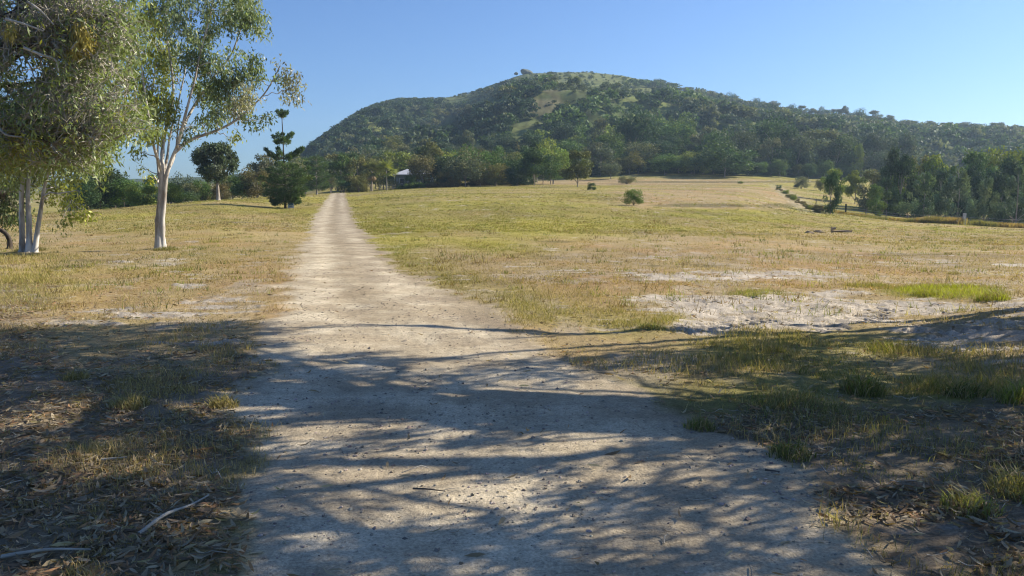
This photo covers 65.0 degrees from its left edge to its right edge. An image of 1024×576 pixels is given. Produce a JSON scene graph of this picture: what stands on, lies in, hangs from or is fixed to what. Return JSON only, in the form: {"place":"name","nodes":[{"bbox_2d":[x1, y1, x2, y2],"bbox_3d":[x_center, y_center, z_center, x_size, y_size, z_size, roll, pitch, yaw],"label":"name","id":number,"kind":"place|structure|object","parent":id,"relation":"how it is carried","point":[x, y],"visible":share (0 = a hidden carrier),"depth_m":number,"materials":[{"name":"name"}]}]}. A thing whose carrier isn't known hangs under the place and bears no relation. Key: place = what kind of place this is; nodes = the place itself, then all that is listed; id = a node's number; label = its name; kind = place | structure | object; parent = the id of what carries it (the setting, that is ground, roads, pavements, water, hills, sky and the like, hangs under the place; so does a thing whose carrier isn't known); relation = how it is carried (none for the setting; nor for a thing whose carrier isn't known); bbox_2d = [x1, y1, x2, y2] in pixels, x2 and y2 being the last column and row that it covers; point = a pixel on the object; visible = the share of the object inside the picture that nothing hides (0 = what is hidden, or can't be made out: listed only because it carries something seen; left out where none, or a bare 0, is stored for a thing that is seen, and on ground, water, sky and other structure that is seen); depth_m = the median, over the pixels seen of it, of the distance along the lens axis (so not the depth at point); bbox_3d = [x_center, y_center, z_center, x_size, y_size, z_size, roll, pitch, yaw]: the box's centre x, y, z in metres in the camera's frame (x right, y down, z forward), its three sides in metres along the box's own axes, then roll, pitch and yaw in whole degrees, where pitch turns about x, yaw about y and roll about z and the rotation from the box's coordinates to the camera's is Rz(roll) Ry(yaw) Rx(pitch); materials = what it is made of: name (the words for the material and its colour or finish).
{"place":"outdoors","nodes":[
{"label":"outdoors","id":0,"kind":"place"},
{"bbox_2d":[0,72,1023,575],"bbox_3d":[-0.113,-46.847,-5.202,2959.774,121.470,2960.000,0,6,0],"label":"ground","id":1,"kind":"structure","parent":0,"point":[334,242],"depth_m":6.83,"materials":[{"name":"soil"}]},
{"bbox_2d":[0,175,37,248],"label":"tree","id":2,"kind":"object","parent":1,"relation":"on","point":[5,202],"visible":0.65,"depth_m":26.50,"materials":[{"name":"green plant"}]},
{"bbox_2d":[0,548,90,558],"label":"fallen stick","id":3,"kind":"object","parent":1,"relation":"on","point":[8,555],"visible":1,"depth_m":3.58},
{"bbox_2d":[0,146,120,252],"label":"paperbark tree","id":4,"kind":"object","parent":1,"relation":"on","point":[27,244],"visible":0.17,"depth_m":23.84,"materials":[{"name":"green plant"}]},
{"bbox_2d":[58,366,94,381],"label":"grass tussock","id":5,"kind":"object","parent":1,"relation":"on","point":[72,376],"depth_m":7.08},
{"bbox_2d":[65,175,102,208],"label":"broadleaf tree","id":6,"kind":"object","parent":1,"relation":"on","point":[92,195],"visible":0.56,"depth_m":96.97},
{"bbox_2d":[0,0,170,191],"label":"twiggy tree","id":7,"kind":"object","parent":1,"relation":"on","point":[51,118],"visible":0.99,"depth_m":16.25,"materials":[{"name":"green plant"}]},
{"bbox_2d":[0,15,99,68],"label":"mistletoe","id":8,"kind":"object","parent":7,"relation":"attached to","point":[86,42],"visible":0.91,"depth_m":15.74,"materials":[{"name":"green plant"}]},
{"bbox_2d":[67,164,127,208],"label":"broadleaf tree","id":9,"kind":"object","parent":1,"relation":"on","point":[99,187],"visible":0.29,"depth_m":101.10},
{"bbox_2d":[102,177,147,206],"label":"broadleaf tree","id":10,"kind":"object","parent":1,"relation":"on","point":[118,193],"visible":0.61,"depth_m":101.77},
{"bbox_2d":[105,389,156,411],"bbox_3d":[-2.934,0.832,6.143,0.419,0.199,0.383,0,6,0],"label":"grass tussock","id":11,"kind":"object","parent":1,"relation":"on","point":[141,401],"depth_m":6.12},
{"bbox_2d":[122,182,157,205],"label":"bush","id":12,"kind":"object","parent":1,"relation":"on","point":[137,200],"visible":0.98,"depth_m":97.61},
{"bbox_2d":[156,183,187,203],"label":"bush","id":13,"kind":"object","parent":1,"relation":"on","point":[172,192],"visible":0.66,"depth_m":97.06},
{"bbox_2d":[137,494,208,535],"bbox_3d":[-1.693,1.126,4.009,0.056,0.036,0.485,2,7,19],"label":"fallen stick","id":14,"kind":"object","parent":1,"relation":"on","point":[150,524],"visible":0.98,"depth_m":3.97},
{"bbox_2d":[192,178,212,200],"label":"crest tree","id":15,"kind":"object","parent":1,"relation":"on","point":[204,188],"visible":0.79,"depth_m":111.88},
{"bbox_2d":[119,0,311,248],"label":"gum tree","id":16,"kind":"object","parent":1,"relation":"on","point":[224,85],"visible":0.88,"depth_m":24.61,"materials":[{"name":"green plant"}]},
{"bbox_2d":[190,140,240,199],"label":"mop headed tree","id":17,"kind":"object","parent":1,"relation":"on","point":[209,170],"visible":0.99,"depth_m":98.47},
{"bbox_2d":[201,390,241,409],"bbox_3d":[-2.235,0.851,6.180,0.320,0.158,0.369,4,8,34],"label":"grass tussock","id":18,"kind":"object","parent":1,"relation":"on","point":[217,403],"depth_m":6.15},
{"bbox_2d":[211,182,232,199],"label":"crest tree","id":19,"kind":"object","parent":1,"relation":"on","point":[223,187],"visible":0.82,"depth_m":113.07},
{"bbox_2d":[212,175,251,198],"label":"broadleaf tree","id":20,"kind":"object","parent":1,"relation":"on","point":[236,187],"visible":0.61,"depth_m":120.02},
{"bbox_2d":[237,165,271,197],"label":"crest tree","id":21,"kind":"object","parent":1,"relation":"on","point":[253,190],"visible":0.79,"depth_m":120.18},
{"bbox_2d":[245,153,275,194],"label":"gum tree","id":22,"kind":"object","parent":1,"relation":"on","point":[261,160],"visible":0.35,"depth_m":166.85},
{"bbox_2d":[257,109,314,207],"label":"layered pine","id":23,"kind":"object","parent":1,"relation":"on","point":[294,191],"visible":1,"depth_m":79.47,"materials":[{"name":"green plant"}]},
{"bbox_2d":[304,155,332,193],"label":"layered pine","id":24,"kind":"object","parent":1,"relation":"on","point":[318,159],"visible":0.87,"depth_m":139.86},
{"bbox_2d":[322,154,354,190],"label":"gum tree","id":25,"kind":"object","parent":1,"relation":"on","point":[339,164],"visible":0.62,"depth_m":169.65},
{"bbox_2d":[340,157,370,186],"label":"gum tree","id":26,"kind":"object","parent":1,"relation":"on","point":[352,166],"visible":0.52,"depth_m":166.05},
{"bbox_2d":[347,175,368,191],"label":"bush","id":27,"kind":"object","parent":1,"relation":"on","point":[358,180],"visible":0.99,"depth_m":156.38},
{"bbox_2d":[362,160,379,190],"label":"broadleaf tree","id":28,"kind":"object","parent":1,"relation":"on","point":[372,177],"visible":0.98,"depth_m":161.70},
{"bbox_2d":[357,157,385,190],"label":"background tree","id":29,"kind":"object","parent":1,"relation":"on","point":[379,180],"visible":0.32,"depth_m":196.31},
{"bbox_2d":[375,159,398,189],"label":"broadleaf tree","id":30,"kind":"object","parent":1,"relation":"on","point":[385,164],"visible":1,"depth_m":160.19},
{"bbox_2d":[382,136,410,154],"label":"forest tree","id":31,"kind":"object","parent":1,"relation":"on","point":[392,143],"visible":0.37,"depth_m":290.34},
{"bbox_2d":[380,150,415,184],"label":"broadleaf tree","id":32,"kind":"object","parent":1,"relation":"on","point":[405,157],"visible":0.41,"depth_m":201.36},
{"bbox_2d":[392,169,435,187],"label":"house","id":33,"kind":"structure","parent":1,"relation":"on","point":[400,176],"depth_m":180.86,"materials":[{"name":"metal"}]},
{"bbox_2d":[404,153,439,186],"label":"broadleaf tree","id":34,"kind":"object","parent":1,"relation":"on","point":[416,169],"visible":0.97,"depth_m":168.73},
{"bbox_2d":[418,141,451,168],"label":"background tree","id":35,"kind":"object","parent":1,"relation":"on","point":[432,147],"visible":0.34,"depth_m":196.18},
{"bbox_2d":[428,154,455,181],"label":"broadleaf tree","id":36,"kind":"object","parent":1,"relation":"on","point":[441,163],"visible":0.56,"depth_m":170.64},
{"bbox_2d":[452,129,476,150],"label":"forest tree","id":37,"kind":"object","parent":1,"relation":"on","point":[466,136],"visible":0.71,"depth_m":294.48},
{"bbox_2d":[452,141,479,178],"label":"background tree","id":38,"kind":"object","parent":1,"relation":"on","point":[470,149],"visible":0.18,"depth_m":190.45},
{"bbox_2d":[443,148,489,186],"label":"broadleaf tree","id":39,"kind":"object","parent":1,"relation":"on","point":[471,170],"visible":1,"depth_m":164.90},
{"bbox_2d":[472,148,508,185],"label":"broadleaf tree","id":40,"kind":"object","parent":1,"relation":"on","point":[485,157],"visible":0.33,"depth_m":172.75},
{"bbox_2d":[483,162,507,185],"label":"bush","id":41,"kind":"object","parent":1,"relation":"on","point":[493,179],"visible":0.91,"depth_m":163.41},
{"bbox_2d":[485,131,519,153],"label":"forest tree","id":42,"kind":"object","parent":1,"relation":"on","point":[510,143],"visible":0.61,"depth_m":278.27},
{"bbox_2d":[0,171,1023,575],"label":"field grass","id":43,"kind":"structure","parent":1,"relation":"on","point":[798,397],"depth_m":14.24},
{"bbox_2d":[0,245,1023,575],"bbox_3d":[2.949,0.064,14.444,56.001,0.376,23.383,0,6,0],"label":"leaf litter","id":44,"kind":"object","parent":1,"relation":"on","point":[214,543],"visible":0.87,"depth_m":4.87,"materials":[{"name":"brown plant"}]},
{"bbox_2d":[0,295,1023,575],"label":"fallen twigs","id":45,"kind":"object","parent":1,"relation":"on","point":[510,449],"visible":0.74,"depth_m":4.97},
{"bbox_2d":[502,164,529,185],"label":"bush","id":46,"kind":"object","parent":1,"relation":"on","point":[513,180],"visible":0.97,"depth_m":161.48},
{"bbox_2d":[501,152,530,176],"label":"broadleaf tree","id":47,"kind":"object","parent":1,"relation":"on","point":[517,165],"visible":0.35,"depth_m":169.28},
{"bbox_2d":[515,130,543,151],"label":"forest tree","id":48,"kind":"object","parent":1,"relation":"on","point":[530,136],"visible":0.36,"depth_m":279.19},
{"bbox_2d":[517,146,554,185],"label":"gum tree","id":49,"kind":"object","parent":1,"relation":"on","point":[535,156],"visible":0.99,"depth_m":161.76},
{"bbox_2d":[539,158,562,183],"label":"broadleaf tree","id":50,"kind":"object","parent":1,"relation":"on","point":[553,174],"visible":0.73,"depth_m":181.93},
{"bbox_2d":[533,137,574,183],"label":"background tree","id":51,"kind":"object","parent":1,"relation":"on","point":[558,155],"visible":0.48,"depth_m":189.90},
{"bbox_2d":[549,120,581,144],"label":"forest tree","id":52,"kind":"object","parent":1,"relation":"on","point":[568,128],"visible":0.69,"depth_m":289.39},
{"bbox_2d":[549,138,586,159],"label":"forest tree","id":53,"kind":"object","parent":1,"relation":"on","point":[569,145],"visible":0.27,"depth_m":246.95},
{"bbox_2d":[557,149,595,186],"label":"gum tree","id":54,"kind":"object","parent":1,"relation":"on","point":[567,174],"visible":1,"depth_m":149.32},
{"bbox_2d":[579,141,616,175],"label":"gum tree","id":55,"kind":"object","parent":1,"relation":"on","point":[603,153],"visible":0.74,"depth_m":236.02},
{"bbox_2d":[585,117,617,149],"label":"forest tree","id":56,"kind":"object","parent":1,"relation":"on","point":[600,124],"visible":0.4,"depth_m":282.72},
{"bbox_2d":[592,131,625,156],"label":"forest tree","id":57,"kind":"object","parent":1,"relation":"on","point":[616,138],"visible":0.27,"depth_m":253.07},
{"bbox_2d":[599,158,622,178],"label":"broadleaf tree","id":58,"kind":"object","parent":1,"relation":"on","point":[611,170],"visible":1,"depth_m":218.91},
{"bbox_2d":[613,149,646,174],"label":"broadleaf tree","id":59,"kind":"object","parent":1,"relation":"on","point":[630,159],"visible":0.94,"depth_m":235.67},
{"bbox_2d":[620,189,644,204],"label":"bush","id":60,"kind":"object","parent":1,"relation":"on","point":[632,197],"visible":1,"depth_m":79.27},
{"bbox_2d":[611,105,662,150],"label":"forest tree","id":61,"kind":"object","parent":1,"relation":"on","point":[636,129],"visible":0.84,"depth_m":264.64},
{"bbox_2d":[621,140,666,170],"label":"broadleaf tree","id":62,"kind":"object","parent":1,"relation":"on","point":[649,149],"visible":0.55,"depth_m":242.32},
{"bbox_2d":[288,71,1023,171],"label":"hill forest","id":63,"kind":"object","parent":1,"relation":"on","point":[712,107],"visible":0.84,"depth_m":375.35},
{"bbox_2d":[645,139,679,158],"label":"forest tree","id":64,"kind":"object","parent":1,"relation":"on","point":[667,145],"visible":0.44,"depth_m":244.57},
{"bbox_2d":[646,153,685,174],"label":"broadleaf tree","id":65,"kind":"object","parent":1,"relation":"on","point":[658,161],"visible":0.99,"depth_m":232.66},
{"bbox_2d":[659,111,700,147],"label":"forest tree","id":66,"kind":"object","parent":1,"relation":"on","point":[687,131],"visible":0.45,"depth_m":277.05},
{"bbox_2d":[676,150,711,174],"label":"broadleaf tree","id":67,"kind":"object","parent":1,"relation":"on","point":[685,156],"visible":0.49,"depth_m":235.72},
{"bbox_2d":[680,406,722,431],"bbox_3d":[1.326,0.924,5.663,0.311,0.159,0.315,0,6,0],"label":"grass tussock","id":68,"kind":"object","parent":1,"relation":"on","point":[699,423],"depth_m":5.64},
{"bbox_2d":[701,126,739,154],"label":"forest tree","id":69,"kind":"object","parent":1,"relation":"on","point":[716,137],"visible":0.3,"depth_m":249.50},
{"bbox_2d":[687,140,760,176],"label":"broadleaf tree","id":70,"kind":"object","parent":1,"relation":"on","point":[734,160],"visible":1,"depth_m":225.68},
{"bbox_2d":[726,128,760,160],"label":"forest tree","id":71,"kind":"object","parent":1,"relation":"on","point":[742,135],"visible":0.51,"depth_m":258.40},
{"bbox_2d":[754,137,786,165],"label":"forest tree","id":72,"kind":"object","parent":1,"relation":"on","point":[769,145],"visible":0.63,"depth_m":252.94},
{"bbox_2d":[749,113,799,153],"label":"forest tree","id":73,"kind":"object","parent":1,"relation":"on","point":[789,131],"visible":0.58,"depth_m":270.22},
{"bbox_2d":[769,158,787,175],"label":"paddock tree","id":74,"kind":"object","parent":1,"relation":"on","point":[776,164],"visible":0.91,"depth_m":243.05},
{"bbox_2d":[768,147,796,174],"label":"forest tree","id":75,"kind":"object","parent":1,"relation":"on","point":[789,158],"visible":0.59,"depth_m":250.43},
{"bbox_2d":[766,435,816,462],"bbox_3d":[1.739,0.994,5.024,0.355,0.168,0.413,0,6,0],"label":"grass tussock","id":76,"kind":"object","parent":1,"relation":"on","point":[782,453],"depth_m":5.01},
{"bbox_2d":[780,133,818,171],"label":"forest tree","id":77,"kind":"object","parent":1,"relation":"on","point":[808,155],"visible":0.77,"depth_m":254.45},
{"bbox_2d":[800,162,819,178],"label":"paddock tree","id":78,"kind":"object","parent":1,"relation":"on","point":[810,170],"visible":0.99,"depth_m":248.08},
{"bbox_2d":[797,128,840,163],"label":"gum tree","id":79,"kind":"object","parent":1,"relation":"on","point":[819,137],"visible":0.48,"depth_m":261.71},
{"bbox_2d":[817,159,833,176],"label":"paddock tree","id":80,"kind":"object","parent":1,"relation":"on","point":[827,166],"visible":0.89,"depth_m":250.65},
{"bbox_2d":[822,171,843,213],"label":"slender tree","id":81,"kind":"object","parent":1,"relation":"on","point":[831,180],"visible":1,"depth_m":104.95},
{"bbox_2d":[819,168,849,196],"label":"gum tree","id":82,"kind":"object","parent":1,"relation":"on","point":[839,172],"visible":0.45,"depth_m":148.70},
{"bbox_2d":[824,134,857,172],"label":"forest tree","id":83,"kind":"object","parent":1,"relation":"on","point":[845,154],"visible":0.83,"depth_m":259.12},
{"bbox_2d":[845,169,867,203],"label":"gum tree","id":84,"kind":"object","parent":1,"relation":"on","point":[854,178],"visible":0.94,"depth_m":146.22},
{"bbox_2d":[848,142,864,171],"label":"slender tree","id":85,"kind":"object","parent":1,"relation":"on","point":[858,151],"visible":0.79,"depth_m":258.10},
{"bbox_2d":[832,365,894,396],"bbox_3d":[3.011,0.774,6.873,0.602,0.278,0.621,0,6,0],"label":"grass tussock","id":86,"kind":"object","parent":1,"relation":"on","point":[863,386],"depth_m":6.81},
{"bbox_2d":[854,169,889,211],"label":"slender tree","id":87,"kind":"object","parent":1,"relation":"on","point":[872,176],"visible":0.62,"depth_m":126.67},
{"bbox_2d":[862,148,889,173],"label":"broadleaf tree","id":88,"kind":"object","parent":1,"relation":"on","point":[877,160],"visible":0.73,"depth_m":256.53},
{"bbox_2d":[860,132,892,175],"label":"forest tree","id":89,"kind":"object","parent":1,"relation":"on","point":[874,141],"visible":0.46,"depth_m":269.01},
{"bbox_2d":[866,184,887,216],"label":"slender tree","id":90,"kind":"object","parent":1,"relation":"on","point":[873,194],"visible":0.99,"depth_m":110.99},
{"bbox_2d":[857,131,903,157],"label":"forest tree","id":91,"kind":"object","parent":1,"relation":"on","point":[895,141],"visible":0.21,"depth_m":275.88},
{"bbox_2d":[861,337,902,351],"bbox_3d":[4.120,0.621,8.898,0.516,0.168,0.474,3,7,23],"label":"grass tussock","id":92,"kind":"object","parent":1,"relation":"on","point":[883,344],"depth_m":8.88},
{"bbox_2d":[874,176,904,214],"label":"slender tree","id":93,"kind":"object","parent":1,"relation":"on","point":[890,208],"visible":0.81,"depth_m":124.58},
{"bbox_2d":[877,145,901,202],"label":"grove tree","id":94,"kind":"object","parent":1,"relation":"on","point":[893,154],"visible":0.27,"depth_m":134.62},
{"bbox_2d":[889,152,919,216],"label":"grove tree","id":95,"kind":"object","parent":1,"relation":"on","point":[905,167],"visible":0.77,"depth_m":126.64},
{"bbox_2d":[889,163,923,216],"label":"slender tree","id":96,"kind":"object","parent":1,"relation":"on","point":[903,191],"visible":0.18,"depth_m":130.60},
{"bbox_2d":[895,133,922,171],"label":"forest tree","id":97,"kind":"object","parent":1,"relation":"on","point":[908,140],"visible":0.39,"depth_m":278.06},
{"bbox_2d":[810,204,1023,227],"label":"tall grass","id":98,"kind":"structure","parent":1,"relation":"on","point":[956,220],"depth_m":94.66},
{"bbox_2d":[896,171,941,217],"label":"pine tree","id":99,"kind":"object","parent":1,"relation":"on","point":[915,211],"visible":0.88,"depth_m":110.14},
{"bbox_2d":[916,153,964,196],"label":"gum tree","id":100,"kind":"object","parent":1,"relation":"on","point":[934,160],"visible":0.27,"depth_m":137.17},
{"bbox_2d":[925,167,959,217],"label":"slender tree","id":101,"kind":"object","parent":1,"relation":"on","point":[939,175],"visible":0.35,"depth_m":128.74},
{"bbox_2d":[934,168,978,222],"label":"pine tree","id":102,"kind":"object","parent":1,"relation":"on","point":[960,183],"visible":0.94,"depth_m":107.61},
{"bbox_2d":[938,368,991,398],"bbox_3d":[3.753,0.798,6.689,0.496,0.239,0.477,4,8,34],"label":"grass tussock","id":103,"kind":"object","parent":1,"relation":"on","point":[955,391],"depth_m":6.66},
{"bbox_2d":[957,157,987,202],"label":"grove tree","id":104,"kind":"object","parent":1,"relation":"on","point":[979,165],"visible":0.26,"depth_m":130.86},
{"bbox_2d":[959,169,988,218],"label":"slender tree","id":105,"kind":"object","parent":1,"relation":"on","point":[975,182],"visible":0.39,"depth_m":126.84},
{"bbox_2d":[938,479,1014,519],"bbox_3d":[2.364,1.081,4.139,0.404,0.170,0.380,0,6,0],"label":"grass tussock","id":106,"kind":"object","parent":1,"relation":"on","point":[968,499],"depth_m":4.12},
{"bbox_2d":[953,148,999,178],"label":"gum tree","id":107,"kind":"object","parent":1,"relation":"on","point":[977,155],"visible":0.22,"depth_m":138.93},
{"bbox_2d":[964,176,1001,221],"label":"pine tree","id":108,"kind":"object","parent":1,"relation":"on","point":[981,210],"visible":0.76,"depth_m":108.46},
{"bbox_2d":[972,287,1012,301],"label":"grass tussock","id":109,"kind":"object","parent":1,"relation":"on","point":[989,296],"depth_m":12.89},
{"bbox_2d":[976,457,1023,503],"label":"grass tussock","id":110,"kind":"object","parent":1,"relation":"on","point":[998,485],"depth_m":4.37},
{"bbox_2d":[983,145,1023,173],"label":"broadleaf tree","id":111,"kind":"object","parent":1,"relation":"on","point":[993,158],"visible":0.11,"depth_m":142.06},
{"bbox_2d":[985,171,1022,220],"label":"slender tree","id":112,"kind":"object","parent":1,"relation":"on","point":[1002,180],"visible":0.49,"depth_m":126.65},
{"bbox_2d":[987,375,1023,405],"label":"grass tussock","id":113,"kind":"object","parent":1,"relation":"on","point":[1011,394],"depth_m":6.39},
{"bbox_2d":[992,164,1023,223],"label":"pine tree","id":114,"kind":"object","parent":1,"relation":"on","point":[1012,183],"visible":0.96,"depth_m":106.95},
{"bbox_2d":[998,153,1023,219],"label":"grove tree","id":115,"kind":"object","parent":1,"relation":"on","point":[1005,168],"visible":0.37,"depth_m":133.88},
{"bbox_2d":[0,0,1023,181],"label":"sky","id":116,"kind":"structure","parent":0,"point":[955,61],"materials":[{"name":"blue"}]},
{"bbox_2d":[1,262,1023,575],"bbox_3d":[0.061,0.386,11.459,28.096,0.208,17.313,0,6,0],"label":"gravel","id":117,"kind":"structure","parent":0,"point":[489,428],"depth_m":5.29,"materials":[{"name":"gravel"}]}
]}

